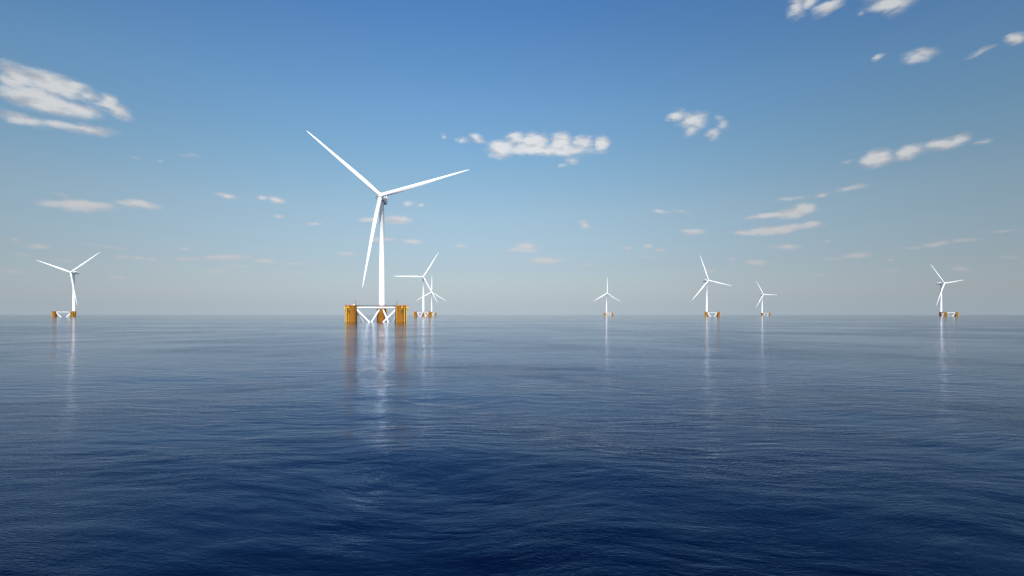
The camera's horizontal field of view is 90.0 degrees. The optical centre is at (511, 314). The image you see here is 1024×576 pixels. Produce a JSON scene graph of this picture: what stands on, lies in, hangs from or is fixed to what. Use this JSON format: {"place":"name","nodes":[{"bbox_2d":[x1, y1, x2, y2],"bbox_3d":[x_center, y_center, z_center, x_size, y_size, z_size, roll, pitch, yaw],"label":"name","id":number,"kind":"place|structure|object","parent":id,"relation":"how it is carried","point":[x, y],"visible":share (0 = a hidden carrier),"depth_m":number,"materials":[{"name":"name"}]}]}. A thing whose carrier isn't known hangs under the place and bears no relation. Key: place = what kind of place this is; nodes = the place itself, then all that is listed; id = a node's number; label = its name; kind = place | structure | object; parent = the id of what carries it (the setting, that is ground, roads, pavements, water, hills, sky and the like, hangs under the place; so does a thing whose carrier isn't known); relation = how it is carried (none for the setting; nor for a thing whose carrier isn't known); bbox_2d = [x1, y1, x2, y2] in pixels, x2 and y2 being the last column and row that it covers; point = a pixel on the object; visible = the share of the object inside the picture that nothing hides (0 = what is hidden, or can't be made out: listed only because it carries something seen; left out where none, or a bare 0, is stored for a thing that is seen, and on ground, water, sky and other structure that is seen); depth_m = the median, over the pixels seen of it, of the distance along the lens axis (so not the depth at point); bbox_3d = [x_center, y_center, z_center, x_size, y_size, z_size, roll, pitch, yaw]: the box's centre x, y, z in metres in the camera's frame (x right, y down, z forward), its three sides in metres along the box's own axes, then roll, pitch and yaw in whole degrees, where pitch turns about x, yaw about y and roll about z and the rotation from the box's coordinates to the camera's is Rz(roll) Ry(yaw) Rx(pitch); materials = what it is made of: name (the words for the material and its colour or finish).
{"place":"outdoors","nodes":[
{"label":"outdoors","id":0,"kind":"place"},
{"bbox_2d":[0,314,1023,575],"bbox_3d":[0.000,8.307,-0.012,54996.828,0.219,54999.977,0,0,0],"label":"sea","id":1,"kind":"structure","parent":0,"point":[526,444],"depth_m":32.38,"materials":[{"name":"liquid"}]},
{"bbox_2d":[37,252,99,316],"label":"floating wind turbine","id":2,"kind":"object","parent":1,"relation":"in","point":[73,312],"visible":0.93,"depth_m":1640.45,"materials":[{"name":"white paint"}]},
{"bbox_2d":[307,131,469,321],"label":"floating wind turbine","id":3,"kind":"object","parent":1,"relation":"in","point":[352,312],"visible":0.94,"depth_m":576.86,"materials":[{"name":"yellow paint"}]},
{"bbox_2d":[400,255,436,316],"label":"floating wind turbine","id":4,"kind":"object","parent":1,"relation":"in","point":[423,312],"visible":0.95,"depth_m":1837.01,"materials":[{"name":"white paint"}]},
{"bbox_2d":[421,285,445,315],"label":"floating wind turbine","id":5,"kind":"object","parent":1,"relation":"in","point":[431,301],"visible":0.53,"depth_m":3108.55,"materials":[{"name":"white paint"}]},
{"bbox_2d":[594,282,618,315],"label":"floating wind turbine","id":6,"kind":"object","parent":1,"relation":"in","point":[605,314],"visible":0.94,"depth_m":3276.59,"materials":[{"name":"white paint"}]},
{"bbox_2d":[693,256,730,315],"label":"floating wind turbine","id":7,"kind":"object","parent":1,"relation":"in","point":[706,312],"visible":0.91,"depth_m":2029.77,"materials":[{"name":"white paint"}]},
{"bbox_2d":[756,286,770,315],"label":"floating wind turbine","id":8,"kind":"object","parent":1,"relation":"in","point":[762,302],"visible":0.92,"depth_m":3477.66,"materials":[{"name":"white paint"}]},
{"bbox_2d":[931,265,960,315],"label":"floating wind turbine","id":9,"kind":"object","parent":1,"relation":"in","point":[940,297],"visible":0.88,"depth_m":2224.41,"materials":[{"name":"white paint"}]},
{"bbox_2d":[0,0,1023,313],"label":"sky","id":10,"kind":"structure","parent":0,"point":[821,156],"materials":[{"name":"blue"}]}
]}

